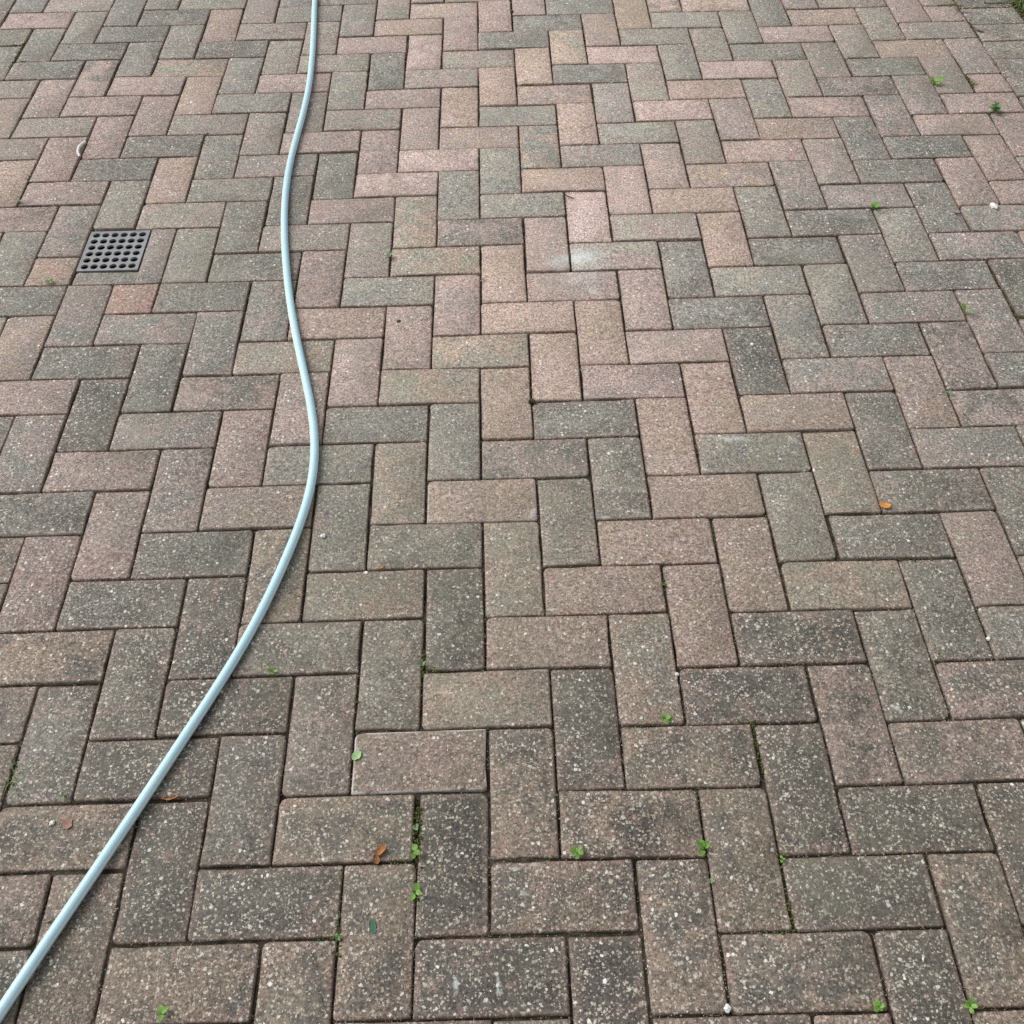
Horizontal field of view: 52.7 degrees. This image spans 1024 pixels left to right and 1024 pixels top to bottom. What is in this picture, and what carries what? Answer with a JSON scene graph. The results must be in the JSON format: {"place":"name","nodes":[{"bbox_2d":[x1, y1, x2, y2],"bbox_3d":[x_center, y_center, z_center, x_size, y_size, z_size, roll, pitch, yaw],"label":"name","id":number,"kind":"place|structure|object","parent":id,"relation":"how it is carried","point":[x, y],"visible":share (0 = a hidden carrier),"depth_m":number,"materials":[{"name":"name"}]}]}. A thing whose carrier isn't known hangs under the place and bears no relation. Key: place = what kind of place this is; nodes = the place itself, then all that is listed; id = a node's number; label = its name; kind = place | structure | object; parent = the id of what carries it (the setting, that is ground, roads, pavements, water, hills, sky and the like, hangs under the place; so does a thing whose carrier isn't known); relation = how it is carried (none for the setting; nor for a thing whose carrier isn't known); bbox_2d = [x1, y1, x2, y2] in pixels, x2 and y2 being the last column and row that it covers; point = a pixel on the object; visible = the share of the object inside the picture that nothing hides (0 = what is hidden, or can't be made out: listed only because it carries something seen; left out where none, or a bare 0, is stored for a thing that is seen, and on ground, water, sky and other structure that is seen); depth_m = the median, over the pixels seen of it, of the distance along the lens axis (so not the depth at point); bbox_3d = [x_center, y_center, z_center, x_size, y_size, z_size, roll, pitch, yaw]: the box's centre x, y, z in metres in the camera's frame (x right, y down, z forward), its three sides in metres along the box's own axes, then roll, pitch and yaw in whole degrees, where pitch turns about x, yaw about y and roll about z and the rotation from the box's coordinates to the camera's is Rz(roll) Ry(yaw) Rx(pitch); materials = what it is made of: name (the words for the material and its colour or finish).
{"place":"outdoors","nodes":[
{"label":"outdoors","id":0,"kind":"place"},
{"bbox_2d":[0,0,1023,1023],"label":"paving","id":1,"kind":"structure","parent":0,"point":[696,153],"depth_m":1.87,"materials":[{"name":"brick"}]},
{"bbox_2d":[0,760,27,792],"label":"grass tuft","id":2,"kind":"object","parent":1,"relation":"on","point":[12,777],"visible":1,"depth_m":1.55,"materials":[{"name":"green plant"}]},
{"bbox_2d":[43,917,51,922],"bbox_3d":[-0.634,0.557,1.412,0.012,0.002,0.005,-21,56,-8],"label":"leaf scrap","id":3,"kind":"object","parent":1,"relation":"on","point":[47,920],"visible":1,"depth_m":1.41,"materials":[{"name":"beige plant"}]},
{"bbox_2d":[44,278,52,282],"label":"weed","id":4,"kind":"object","parent":1,"relation":"on","point":[49,280],"visible":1,"depth_m":2.30,"materials":[{"name":"green plant"}]},
{"bbox_2d":[62,818,71,829],"bbox_3d":[-0.646,0.453,1.500,0.015,0.002,0.018,-14,54,-2],"label":"clay chip","id":5,"kind":"object","parent":1,"relation":"on","point":[67,823],"visible":1,"depth_m":1.50,"materials":[{"name":"pink stone"}]},
{"bbox_2d":[76,141,85,157],"bbox_3d":[-1.105,-0.930,2.646,0.018,0.010,0.070,-2,50,0],"label":"feather","id":6,"kind":"object","parent":1,"relation":"on","point":[80,145],"visible":1,"depth_m":2.64,"materials":[{"name":"white"}]},
{"bbox_2d":[76,230,150,272],"bbox_3d":[-0.917,-0.586,2.402,0.138,0.054,0.148,-2,50,0],"label":"drain grate","id":7,"kind":"object","parent":1,"relation":"in","point":[108,251],"visible":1,"depth_m":2.39,"materials":[{"name":"plastic"}]},
{"bbox_2d":[0,0,318,1022],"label":"garden hose","id":8,"kind":"object","parent":1,"relation":"on","point":[84,886],"visible":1,"depth_m":1.69,"materials":[{"name":"plastic"}]},
{"bbox_2d":[156,1005,168,1019],"bbox_3d":[-0.452,0.647,1.333,0.014,0.016,0.018,8,51,7],"label":"weed","id":9,"kind":"object","parent":1,"relation":"on","point":[161,1009],"visible":1,"depth_m":1.33,"materials":[{"name":"green plant"}]},
{"bbox_2d":[161,794,177,799],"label":"dead leaf","id":10,"kind":"object","parent":1,"relation":"on","point":[170,798],"visible":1,"depth_m":1.53,"materials":[{"name":"orange plant"}]},
{"bbox_2d":[268,667,276,673],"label":"weed","id":11,"kind":"object","parent":1,"relation":"on","point":[271,670],"visible":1,"depth_m":1.65,"materials":[{"name":"green plant"}]},
{"bbox_2d":[335,933,340,939],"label":"weed","id":12,"kind":"object","parent":1,"relation":"on","point":[337,936],"visible":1,"depth_m":1.39,"materials":[{"name":"green plant"}]},
{"bbox_2d":[351,750,360,759],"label":"fallen leaf","id":13,"kind":"object","parent":1,"relation":"on","point":[356,755],"visible":1,"depth_m":1.56,"materials":[{"name":"green plant"}]},
{"bbox_2d":[369,919,375,934],"bbox_3d":[-0.189,0.562,1.401,0.010,0.002,0.022,-11,55,-8],"label":"leaf scrap","id":14,"kind":"object","parent":1,"relation":"on","point":[372,927],"visible":1,"depth_m":1.40,"materials":[{"name":"green plant"}]},
{"bbox_2d":[373,854,379,863],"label":"dead leaf","id":15,"kind":"object","parent":1,"relation":"on","point":[377,860],"visible":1,"depth_m":1.46,"materials":[{"name":"brown plant"}]},
{"bbox_2d":[373,843,385,855],"bbox_3d":[-0.187,0.478,1.464,0.019,0.010,0.014,-33,50,-18],"label":"dead leaf","id":16,"kind":"object","parent":1,"relation":"on","point":[379,850],"visible":1,"depth_m":1.47,"materials":[{"name":"orange plant"}]},
{"bbox_2d":[409,883,420,899],"bbox_3d":[-0.132,0.527,1.428,0.014,0.014,0.026,12,52,10],"label":"weed","id":17,"kind":"object","parent":1,"relation":"on","point":[412,896],"visible":1,"depth_m":1.42,"materials":[{"name":"green plant"}]},
{"bbox_2d":[410,844,420,858],"bbox_3d":[-0.139,0.482,1.465,0.015,0.015,0.018,-22,54,-17],"label":"weed","id":18,"kind":"object","parent":1,"relation":"on","point":[415,852],"visible":1,"depth_m":1.46,"materials":[{"name":"green plant"}]},
{"bbox_2d":[0,2,1023,1023],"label":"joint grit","id":19,"kind":"object","parent":1,"relation":"in","point":[486,635],"visible":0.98,"depth_m":1.72,"materials":[{"name":"grey gravel"}]},
{"bbox_2d":[4,0,1023,1022],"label":"moss","id":20,"kind":"object","parent":1,"relation":"on","point":[484,654],"visible":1,"depth_m":1.59,"materials":[{"name":"green plant"}]},
{"bbox_2d":[528,399,534,403],"bbox_3d":[0.039,-0.219,2.042,0.013,0.008,0.012,-2,50,-1],"label":"dark pebble","id":21,"kind":"object","parent":1,"relation":"on","point":[531,401],"visible":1,"depth_m":2.04,"materials":[{"name":"black stone"}]},
{"bbox_2d":[571,846,583,858],"bbox_3d":[0.092,0.483,1.460,0.018,0.015,0.018,-2,50,0],"label":"weed","id":22,"kind":"object","parent":1,"relation":"on","point":[574,851],"visible":1,"depth_m":1.46,"materials":[{"name":"green plant"}]},
{"bbox_2d":[661,714,670,723],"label":"weed","id":23,"kind":"object","parent":1,"relation":"on","point":[666,717],"visible":1,"depth_m":1.59,"materials":[{"name":"green plant"}]},
{"bbox_2d":[697,839,709,855],"bbox_3d":[0.270,0.476,1.462,0.019,0.018,0.026,-2,50,0],"label":"weed","id":24,"kind":"object","parent":1,"relation":"on","point":[702,845],"visible":1,"depth_m":1.46,"materials":[{"name":"green plant"}]},
{"bbox_2d":[724,1004,730,1012],"bbox_3d":[0.277,0.639,1.330,0.009,0.008,0.010,28,56,22],"label":"white pebble","id":25,"kind":"object","parent":1,"relation":"on","point":[727,1008],"visible":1,"depth_m":1.33,"materials":[{"name":"stone"}]},
{"bbox_2d":[870,202,879,209],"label":"weed","id":26,"kind":"object","parent":1,"relation":"on","point":[875,204],"visible":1,"depth_m":2.44,"materials":[{"name":"green plant"}]},
{"bbox_2d":[873,999,884,1011],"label":"weed","id":27,"kind":"object","parent":1,"relation":"on","point":[878,1005],"visible":1,"depth_m":1.33,"materials":[{"name":"green plant"}]},
{"bbox_2d":[879,502,890,507],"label":"dead leaf","id":28,"kind":"object","parent":1,"relation":"on","point":[884,505],"visible":1,"depth_m":1.86,"materials":[{"name":"orange plant"}]},
{"bbox_2d":[930,76,942,85],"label":"weed","id":29,"kind":"object","parent":1,"relation":"on","point":[935,80],"visible":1,"depth_m":2.79,"materials":[{"name":"green plant"}]},
{"bbox_2d":[952,1,969,13],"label":"grass tuft","id":30,"kind":"object","parent":1,"relation":"on","point":[958,9],"visible":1,"depth_m":3.07,"materials":[{"name":"green plant"}]},
{"bbox_2d":[961,303,973,314],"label":"weed","id":31,"kind":"object","parent":1,"relation":"on","point":[963,305],"visible":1,"depth_m":2.19,"materials":[{"name":"green plant"}]},
{"bbox_2d":[964,996,977,1013],"bbox_3d":[0.589,0.636,1.329,0.016,0.014,0.018,-21,53,-16],"label":"weed","id":32,"kind":"object","parent":1,"relation":"on","point":[969,1006],"visible":1,"depth_m":1.33,"materials":[{"name":"green plant"}]},
{"bbox_2d":[990,203,997,208],"bbox_3d":[1.136,-0.722,2.436,0.015,0.012,0.027,-19,53,-14],"label":"white pebble","id":33,"kind":"object","parent":1,"relation":"on","point":[994,205],"visible":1,"depth_m":2.43,"materials":[{"name":"stone"}]},
{"bbox_2d":[988,101,1002,112],"bbox_3d":[1.262,-1.053,2.698,0.030,0.029,0.037,-2,50,0],"label":"weed","id":34,"kind":"object","parent":1,"relation":"on","point":[995,106],"visible":1,"depth_m":2.69,"materials":[{"name":"green plant"}]}
]}

